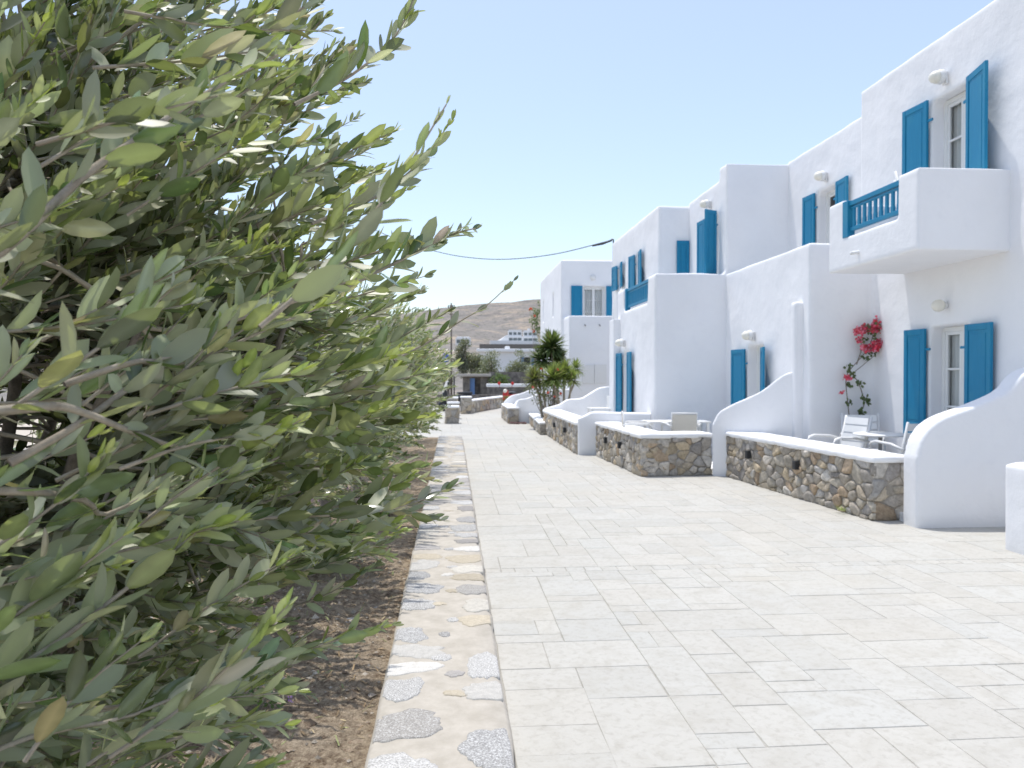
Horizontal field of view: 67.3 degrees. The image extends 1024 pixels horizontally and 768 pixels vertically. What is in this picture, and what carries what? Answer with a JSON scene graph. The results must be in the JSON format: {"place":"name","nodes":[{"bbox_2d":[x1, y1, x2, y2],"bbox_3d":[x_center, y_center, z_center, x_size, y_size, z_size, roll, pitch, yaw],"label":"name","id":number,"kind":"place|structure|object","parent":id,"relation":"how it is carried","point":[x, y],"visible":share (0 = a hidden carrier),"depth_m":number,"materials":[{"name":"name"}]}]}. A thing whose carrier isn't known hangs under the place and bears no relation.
{"place":"outdoors","nodes":[
{"label":"outdoors","id":0,"kind":"place"},
{"bbox_2d":[231,675,293,710],"bbox_3d":[-1.142,1.392,3.505,0.316,0.176,0.268,0,1,-4],"label":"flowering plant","id":1,"kind":"object","parent":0,"point":[260,702],"visible":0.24,"depth_m":3.47,"materials":[{"name":"green plant"}]},
{"bbox_2d":[92,437,438,767],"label":"soil","id":2,"kind":"structure","parent":0,"point":[332,754],"depth_m":4.08,"materials":[{"name":"brown soil"}]},
{"bbox_2d":[26,321,371,660],"bbox_3d":[-1.572,0.429,4.047,1.695,2.258,1.873,0,1,-4],"label":"olive tree","id":3,"kind":"object","parent":2,"relation":"on","point":[38,433],"depth_m":3.87,"materials":[{"name":"green plant"}]},
{"bbox_2d":[0,0,517,767],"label":"olive tree","id":4,"kind":"object","parent":2,"relation":"on","point":[136,274],"visible":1,"depth_m":1.27,"materials":[{"name":"green plant"}]},
{"bbox_2d":[130,539,414,767],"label":"soil debris","id":5,"kind":"object","parent":2,"relation":"on","point":[311,722],"visible":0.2,"depth_m":3.95,"materials":[{"name":"brown soil"}]},
{"bbox_2d":[252,306,409,507],"bbox_3d":[-1.613,0.323,5.657,1.756,2.432,2.002,0,1,-4],"label":"olive tree","id":6,"kind":"object","parent":2,"relation":"on","point":[362,330],"visible":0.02,"depth_m":5.48,"materials":[{"name":"green plant"}]},
{"bbox_2d":[310,475,388,509],"bbox_3d":[-2.069,1.219,8.695,1.318,0.402,1.311,0,1,-4],"label":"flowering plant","id":7,"kind":"object","parent":2,"relation":"on","point":[318,501],"visible":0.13,"depth_m":8.64,"materials":[{"name":"green plant"}]},
{"bbox_2d":[317,267,439,525],"bbox_3d":[-1.667,0.194,7.371,1.981,2.648,2.234,0,1,-4],"label":"olive tree","id":8,"kind":"object","parent":2,"relation":"on","point":[418,362],"visible":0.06,"depth_m":7.39,"materials":[{"name":"green plant"}]},
{"bbox_2d":[347,284,457,497],"bbox_3d":[-1.817,0.129,9.630,2.304,2.726,2.685,0,1,-4],"label":"olive tree","id":9,"kind":"object","parent":2,"relation":"on","point":[426,398],"visible":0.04,"depth_m":9.55,"materials":[{"name":"green plant"}]},
{"bbox_2d":[375,318,453,451],"bbox_3d":[-2.126,0.084,14.811,2.039,2.694,2.584,0,1,17],"label":"olive tree","id":10,"kind":"object","parent":2,"relation":"on","point":[431,375],"visible":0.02,"depth_m":14.95,"materials":[{"name":"green plant"}]},
{"bbox_2d":[373,306,458,463],"bbox_3d":[-1.881,0.092,12.038,2.109,2.743,2.841,0,1,-4],"label":"olive tree","id":11,"kind":"object","parent":2,"relation":"on","point":[432,384],"visible":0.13,"depth_m":11.87,"materials":[{"name":"green plant"}]},
{"bbox_2d":[390,322,450,441],"bbox_3d":[-2.461,-0.053,17.483,2.168,2.905,2.725,0,1,-4],"label":"olive tree","id":12,"kind":"object","parent":2,"relation":"on","point":[437,372],"visible":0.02,"depth_m":17.62,"materials":[{"name":"green plant"}]},
{"bbox_2d":[0,299,540,448],"bbox_3d":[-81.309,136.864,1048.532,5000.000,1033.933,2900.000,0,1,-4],"label":"terrain","id":13,"kind":"structure","parent":0,"point":[495,321],"depth_m":601.60,"materials":[{"name":"brown soil"}]},
{"bbox_2d":[439,369,458,394],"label":"olive tree","id":14,"kind":"object","parent":13,"relation":"on","point":[448,391],"visible":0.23,"depth_m":56.67,"materials":[{"name":"green plant"}]},
{"bbox_2d":[448,303,454,394],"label":"utility pole","id":15,"kind":"object","parent":13,"relation":"on","point":[451,306],"visible":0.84,"depth_m":49.79,"materials":[{"name":"wood"}]},
{"bbox_2d":[456,337,470,345],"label":"hillside villa","id":16,"kind":"object","parent":13,"relation":"on","point":[458,340],"visible":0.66,"depth_m":299.36,"materials":[{"name":"white paint"}]},
{"bbox_2d":[452,338,480,378],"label":"tamarisk tree","id":17,"kind":"object","parent":13,"relation":"on","point":[466,358],"visible":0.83,"depth_m":59.57,"materials":[{"name":"green plant"}]},
{"bbox_2d":[436,394,502,404],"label":"field wall","id":18,"kind":"structure","parent":13,"relation":"on","point":[476,396],"depth_m":44.00,"materials":[{"name":"stone"}]},
{"bbox_2d":[452,374,490,394],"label":"stone hut","id":19,"kind":"object","parent":13,"relation":"on","point":[475,384],"visible":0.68,"depth_m":48.01,"materials":[{"name":"stone"}]},
{"bbox_2d":[467,352,484,373],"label":"tamarisk tree","id":20,"kind":"object","parent":13,"relation":"on","point":[474,367],"visible":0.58,"depth_m":60.66,"materials":[{"name":"green plant"}]},
{"bbox_2d":[466,349,502,383],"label":"olive tree","id":21,"kind":"object","parent":13,"relation":"on","point":[491,365],"visible":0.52,"depth_m":54.54,"materials":[{"name":"green plant"}]},
{"bbox_2d":[488,372,510,383],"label":"garden shrub","id":22,"kind":"object","parent":13,"relation":"on","point":[504,380],"visible":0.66,"depth_m":47.20,"materials":[{"name":"green plant"}]},
{"bbox_2d":[476,346,537,382],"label":"farmhouse","id":23,"kind":"object","parent":13,"relation":"on","point":[506,354],"visible":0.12,"depth_m":75.14,"materials":[{"name":"white paint"}]},
{"bbox_2d":[486,384,531,393],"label":"field wall","id":24,"kind":"structure","parent":13,"relation":"on","point":[495,389],"depth_m":46.09,"materials":[{"name":"paint"}]},
{"bbox_2d":[479,344,539,348],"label":"field wall","id":25,"kind":"structure","parent":13,"relation":"on","point":[502,346],"depth_m":340.65,"materials":[{"name":"stone"}]},
{"bbox_2d":[489,372,538,383],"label":"field wall","id":26,"kind":"structure","parent":13,"relation":"on","point":[515,377],"depth_m":50.16,"materials":[{"name":"stone"}]},
{"bbox_2d":[490,335,538,343],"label":"terrace wall","id":27,"kind":"structure","parent":13,"relation":"on","point":[504,340],"depth_m":397.31,"materials":[{"name":"white paint"}]},
{"bbox_2d":[508,330,522,340],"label":"hillside villa","id":28,"kind":"object","parent":13,"relation":"on","point":[515,335],"visible":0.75,"depth_m":402.08,"materials":[{"name":"white paint"}]},
{"bbox_2d":[503,348,528,371],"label":"olive tree","id":29,"kind":"object","parent":13,"relation":"on","point":[518,366],"visible":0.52,"depth_m":53.04,"materials":[{"name":"green plant"}]},
{"bbox_2d":[523,328,537,340],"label":"hillside villa","id":30,"kind":"object","parent":13,"relation":"on","point":[527,336],"visible":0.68,"depth_m":402.73,"materials":[{"name":"white paint"}]},
{"bbox_2d":[316,517,374,562],"bbox_3d":[-1.410,1.224,6.030,1.025,0.450,0.972,0,1,-4],"label":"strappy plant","id":31,"kind":"object","parent":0,"point":[355,557],"visible":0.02,"depth_m":6.05,"materials":[{"name":"green plant"}]},
{"bbox_2d":[5,0,993,315],"label":"sky","id":32,"kind":"structure","parent":0,"point":[575,121],"materials":[{"name":"blue"}]},
{"bbox_2d":[23,405,1023,767],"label":"path","id":33,"kind":"structure","parent":0,"point":[701,621],"depth_m":4.81,"materials":[{"name":"beige stone"}]},
{"bbox_2d":[364,436,514,767],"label":"curb","id":34,"kind":"structure","parent":33,"relation":"on","point":[441,704],"depth_m":3.93,"materials":[{"name":"stone"}]},
{"bbox_2d":[445,405,458,423],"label":"stone pillar","id":35,"kind":"structure","parent":33,"relation":"on","point":[451,414],"depth_m":24.45,"materials":[{"name":"beige stone"}]},
{"bbox_2d":[446,397,457,401],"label":"stone pillar","id":36,"kind":"structure","parent":33,"relation":"on","point":[452,399],"depth_m":29.22,"materials":[{"name":"white paint"}]},
{"bbox_2d":[447,402,459,414],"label":"stone pillar","id":37,"kind":"structure","parent":33,"relation":"on","point":[453,403],"depth_m":27.02,"materials":[{"name":"white paint"}]},
{"bbox_2d":[438,381,472,410],"bbox_3d":[-2.421,0.508,33.120,1.574,1.297,0.737,0,1,-24],"label":"scooter","id":38,"kind":"object","parent":33,"relation":"on","point":[444,394],"visible":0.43,"depth_m":32.95,"materials":[{"name":"metal"}]},
{"bbox_2d":[460,396,471,413],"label":"stone pillar","id":39,"kind":"structure","parent":33,"relation":"on","point":[466,405],"depth_m":30.57,"materials":[{"name":"beige stone"}]},
{"bbox_2d":[471,396,502,412],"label":"boundary wall","id":40,"kind":"structure","parent":33,"relation":"on","point":[486,403],"depth_m":33.56,"materials":[{"name":"stone"}]},
{"bbox_2d":[498,382,515,402],"bbox_3d":[-0.144,0.524,33.498,0.737,1.257,1.574,0,1,16],"label":"scooter","id":41,"kind":"object","parent":33,"relation":"on","point":[506,392],"visible":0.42,"depth_m":32.99,"materials":[{"name":"metal"}]},
{"bbox_2d":[501,403,518,423],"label":"patio wall","id":42,"kind":"structure","parent":33,"relation":"on","point":[509,412],"depth_m":24.51,"materials":[{"name":"stone"}]},
{"bbox_2d":[509,422,526,423],"bbox_3d":[0.186,1.230,24.326,0.554,0.075,0.311,0,1,-4],"label":"garden hose","id":43,"kind":"object","parent":33,"relation":"on","point":[518,423],"visible":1,"depth_m":24.20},
{"bbox_2d":[504,387,551,403],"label":"garden wall","id":44,"kind":"structure","parent":33,"relation":"on","point":[512,399],"depth_m":27.62,"materials":[{"name":"white paint"}]},
{"bbox_2d":[520,363,544,416],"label":"yucca","id":45,"kind":"object","parent":33,"relation":"on","point":[532,373],"visible":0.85,"depth_m":22.04,"materials":[{"name":"green plant"}]},
{"bbox_2d":[529,300,540,383],"bbox_3d":[1.202,-1.224,33.071,1.071,4.875,0.939,0,1,-4],"label":"hibiscus","id":46,"kind":"object","parent":33,"relation":"on","point":[537,313],"visible":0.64,"depth_m":33.01,"materials":[{"name":"green plant"}]},
{"bbox_2d":[528,413,545,434],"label":"planter wall","id":47,"kind":"structure","parent":33,"relation":"on","point":[537,423],"depth_m":21.07,"materials":[{"name":"stone"}]},
{"bbox_2d":[524,343,555,407],"bbox_3d":[0.879,-0.045,23.125,1.054,2.455,1.051,0,1,-4],"label":"yucca","id":48,"kind":"object","parent":33,"relation":"on","point":[543,363],"visible":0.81,"depth_m":23.01,"materials":[{"name":"green plant"}]},
{"bbox_2d":[513,389,568,422],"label":"garden wall","id":49,"kind":"structure","parent":33,"relation":"on","point":[525,406],"depth_m":24.63,"materials":[{"name":"white paint"}]},
{"bbox_2d":[525,368,564,415],"bbox_3d":[0.952,0.398,21.883,1.125,1.715,1.128,0,1,-4],"label":"hibiscus","id":50,"kind":"object","parent":33,"relation":"on","point":[552,400],"visible":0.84,"depth_m":21.98,"materials":[{"name":"green plant"}]},
{"bbox_2d":[535,327,568,405],"bbox_3d":[1.169,-0.274,22.939,1.200,2.917,1.226,0,1,-4],"label":"yucca","id":51,"kind":"object","parent":33,"relation":"on","point":[550,341],"visible":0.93,"depth_m":22.77,"materials":[{"name":"green plant"}]},
{"bbox_2d":[538,360,568,403],"bbox_3d":[1.190,0.244,21.952,1.045,1.903,1.064,0,1,-4],"label":"yucca","id":52,"kind":"object","parent":33,"relation":"on","point":[553,372],"visible":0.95,"depth_m":21.82,"materials":[{"name":"green plant"}]},
{"bbox_2d":[546,343,570,404],"bbox_3d":[1.375,-0.028,23.165,1.101,2.425,1.046,0,1,-4],"label":"yucca","id":53,"kind":"object","parent":33,"relation":"on","point":[556,359],"visible":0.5,"depth_m":23.03,"materials":[{"name":"green plant"}]},
{"bbox_2d":[542,409,580,453],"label":"patio wall","id":54,"kind":"structure","parent":33,"relation":"on","point":[562,427],"depth_m":17.07,"materials":[{"name":"stone"}]},
{"bbox_2d":[554,356,576,400],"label":"yucca","id":55,"kind":"object","parent":33,"relation":"on","point":[565,363],"visible":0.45,"depth_m":22.30,"materials":[{"name":"green plant"}]},
{"bbox_2d":[562,366,582,398],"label":"yucca","id":56,"kind":"object","parent":33,"relation":"on","point":[572,373],"visible":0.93,"depth_m":22.05,"materials":[{"name":"green plant"}]},
{"bbox_2d":[540,260,611,398],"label":"terraced house","id":57,"kind":"structure","parent":33,"relation":"on","point":[576,301],"depth_m":25.88,"materials":[{"name":"white paint"}]},
{"bbox_2d":[582,365,593,383],"bbox_3d":[2.450,-0.312,24.760,0.380,0.600,0.045,0,1,-4],"label":"meter door","id":58,"kind":"structure","parent":57,"relation":"in","point":[589,373],"depth_m":24.73,"materials":[{"name":"white metal"}]},
{"bbox_2d":[582,287,604,315],"bbox_3d":[2.757,-2.428,26.146,0.790,1.740,0.122,0,1,-4],"label":"window","id":59,"kind":"structure","parent":57,"relation":"in","point":[593,298],"depth_m":26.14,"materials":[{"name":"white paint"}]},
{"bbox_2d":[595,364,606,383],"bbox_3d":[2.856,-0.322,24.788,0.385,0.620,0.052,0,1,-4],"label":"meter door","id":60,"kind":"structure","parent":57,"relation":"in","point":[600,369],"depth_m":24.77,"materials":[{"name":"white metal"}]},
{"bbox_2d":[544,387,608,415],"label":"garden wall","id":61,"kind":"structure","parent":33,"relation":"on","point":[597,397],"depth_m":20.50,"materials":[{"name":"white paint"}]},
{"bbox_2d":[568,357,585,397],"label":"yucca","id":62,"kind":"object","parent":33,"relation":"on","point":[577,365],"visible":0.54,"depth_m":22.68,"materials":[{"name":"green plant"}]},
{"bbox_2d":[577,411,650,454],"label":"garden wall","id":63,"kind":"structure","parent":33,"relation":"on","point":[587,429],"depth_m":14.87,"materials":[{"name":"white paint"}]},
{"bbox_2d":[611,206,688,319],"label":"terraced house","id":64,"kind":"structure","parent":33,"relation":"on","point":[655,241],"depth_m":17.14,"materials":[{"name":"white paint"}]},
{"bbox_2d":[595,422,712,476],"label":"patio wall","id":65,"kind":"structure","parent":33,"relation":"on","point":[640,451],"depth_m":11.84,"materials":[{"name":"stone"}]},
{"bbox_2d":[609,164,788,454],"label":"terraced house","id":66,"kind":"structure","parent":33,"relation":"on","point":[667,351],"depth_m":14.38,"materials":[{"name":"white paint"}]},
{"bbox_2d":[717,217,717,273],"bbox_3d":[4.128,-2.329,15.139,0.060,2.000,0.600,0,1,-4],"label":"window","id":67,"kind":"structure","parent":66,"relation":"in","point":[717,217],"depth_m":15.33,"materials":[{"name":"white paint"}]},
{"bbox_2d":[713,372,792,476],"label":"garden wall","id":68,"kind":"structure","parent":33,"relation":"on","point":[768,409],"depth_m":11.54,"materials":[{"name":"white paint"}]},
{"bbox_2d":[725,432,903,520],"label":"patio wall","id":69,"kind":"structure","parent":33,"relation":"on","point":[863,483],"depth_m":9.12,"materials":[{"name":"stone"}]},
{"bbox_2d":[726,0,1023,453],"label":"terraced house","id":70,"kind":"structure","parent":33,"relation":"on","point":[924,263],"depth_m":9.82,"materials":[{"name":"white paint"}]},
{"bbox_2d":[757,346,763,392],"bbox_3d":[4.296,0.322,13.001,0.060,1.950,0.690,0,1,-4],"label":"window","id":71,"kind":"structure","parent":70,"relation":"in","point":[758,348],"depth_m":13.28,"materials":[{"name":"white paint"}]},
{"bbox_2d":[826,189,834,243],"bbox_3d":[5.500,-2.303,12.969,0.060,2.000,0.740,0,1,-4],"label":"window","id":72,"kind":"structure","parent":70,"relation":"in","point":[830,194],"depth_m":13.27,"materials":[{"name":"white paint"}]},
{"bbox_2d":[893,171,898,191],"bbox_3d":[4.890,-2.048,9.152,0.631,0.926,0.534,0,1,26],"label":"armchair","id":73,"kind":"object","parent":70,"relation":"on","point":[896,175],"visible":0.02,"depth_m":9.05,"materials":[{"name":"white metal"}]},
{"bbox_2d":[941,326,963,411],"bbox_3d":[5.557,0.304,9.433,0.122,2.030,0.740,0,1,-4],"label":"window","id":74,"kind":"structure","parent":70,"relation":"in","point":[957,332],"depth_m":9.69,"materials":[{"name":"white paint"}]},
{"bbox_2d":[944,91,965,167],"bbox_3d":[5.558,-2.561,9.394,0.122,2.000,0.730,0,1,-4],"label":"window","id":75,"kind":"structure","parent":70,"relation":"in","point":[955,104],"depth_m":9.65,"materials":[{"name":"white paint"}]},
{"bbox_2d":[904,367,1023,527],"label":"garden wall","id":76,"kind":"structure","parent":33,"relation":"on","point":[958,459],"depth_m":7.82,"materials":[{"name":"white paint"}]},
{"bbox_2d":[1005,462,1023,554],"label":"garden wall","id":77,"kind":"structure","parent":33,"relation":"on","point":[1014,532],"depth_m":6.72,"materials":[{"name":"white paint"}]},
{"bbox_3d":[-7.246,-2.913,28.693,0.169,8.350,0.169,0,1,-4],"label":"utility pole","id":78,"kind":"object","parent":33,"relation":"on","visible":0},
{"bbox_2d":[331,204,611,259],"bbox_3d":[-2.230,-5.372,24.977,12.397,3.165,0.059,0,1,36],"label":"overhead cable","id":79,"kind":"object","parent":78,"relation":"attached to","point":[602,243],"visible":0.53,"depth_m":22.75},
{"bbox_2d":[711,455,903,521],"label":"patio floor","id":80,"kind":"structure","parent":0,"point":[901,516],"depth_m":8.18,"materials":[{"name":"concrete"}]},
{"bbox_2d":[587,396,610,412],"bbox_3d":[2.077,0.780,17.825,0.600,1.000,0.600,0,1,-4],"label":"sun bench","id":81,"kind":"object","parent":80,"relation":"on","point":[598,408],"visible":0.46,"depth_m":17.93,"materials":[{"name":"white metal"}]},
{"bbox_2d":[621,411,652,429],"bbox_3d":[2.151,0.904,13.319,0.541,0.861,0.600,0,1,6],"label":"armchair","id":82,"kind":"object","parent":80,"relation":"on","point":[633,422],"visible":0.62,"depth_m":13.12,"materials":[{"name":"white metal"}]},
{"bbox_2d":[642,420,710,432],"bbox_3d":[2.904,0.990,13.628,1.100,0.680,0.560,0,1,-4],"label":"patio table","id":83,"kind":"object","parent":80,"relation":"on","point":[651,422],"visible":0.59,"depth_m":13.40,"materials":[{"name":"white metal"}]},
{"bbox_2d":[661,413,700,430],"bbox_3d":[2.883,0.906,13.119,0.600,0.861,0.541,0,1,-1],"label":"armchair","id":84,"kind":"object","parent":80,"relation":"on","point":[685,422],"visible":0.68,"depth_m":12.88,"materials":[{"name":"white plastic"}]},
{"bbox_2d":[807,415,872,448],"bbox_3d":[4.258,0.882,9.999,0.631,0.926,0.534,0,1,-16],"label":"armchair","id":85,"kind":"object","parent":80,"relation":"on","point":[853,428],"visible":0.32,"depth_m":10.03,"materials":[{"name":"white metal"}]},
{"bbox_2d":[838,315,882,414],"bbox_3d":[5.048,0.178,10.928,0.800,2.308,0.279,0,1,-4],"label":"bougainvillea","id":86,"kind":"object","parent":80,"relation":"on","point":[864,328],"visible":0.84,"depth_m":10.91,"materials":[{"name":"red plant"}]},
{"bbox_2d":[840,413,884,450],"bbox_3d":[4.769,0.876,10.497,0.534,0.926,0.631,0,1,21],"label":"armchair","id":87,"kind":"object","parent":80,"relation":"on","point":[875,425],"visible":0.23,"depth_m":10.67,"materials":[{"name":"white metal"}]},
{"bbox_2d":[852,432,903,450],"bbox_3d":[4.618,0.983,9.649,0.640,0.729,0.640,0,1,-4],"label":"round table","id":88,"kind":"object","parent":80,"relation":"on","point":[879,435],"visible":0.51,"depth_m":9.61,"materials":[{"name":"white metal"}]},
{"bbox_2d":[868,422,917,454],"bbox_3d":[4.656,0.892,9.111,0.534,0.926,0.631,0,1,-14],"label":"armchair","id":89,"kind":"object","parent":80,"relation":"on","point":[910,427],"visible":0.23,"depth_m":8.82,"materials":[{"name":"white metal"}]}
]}

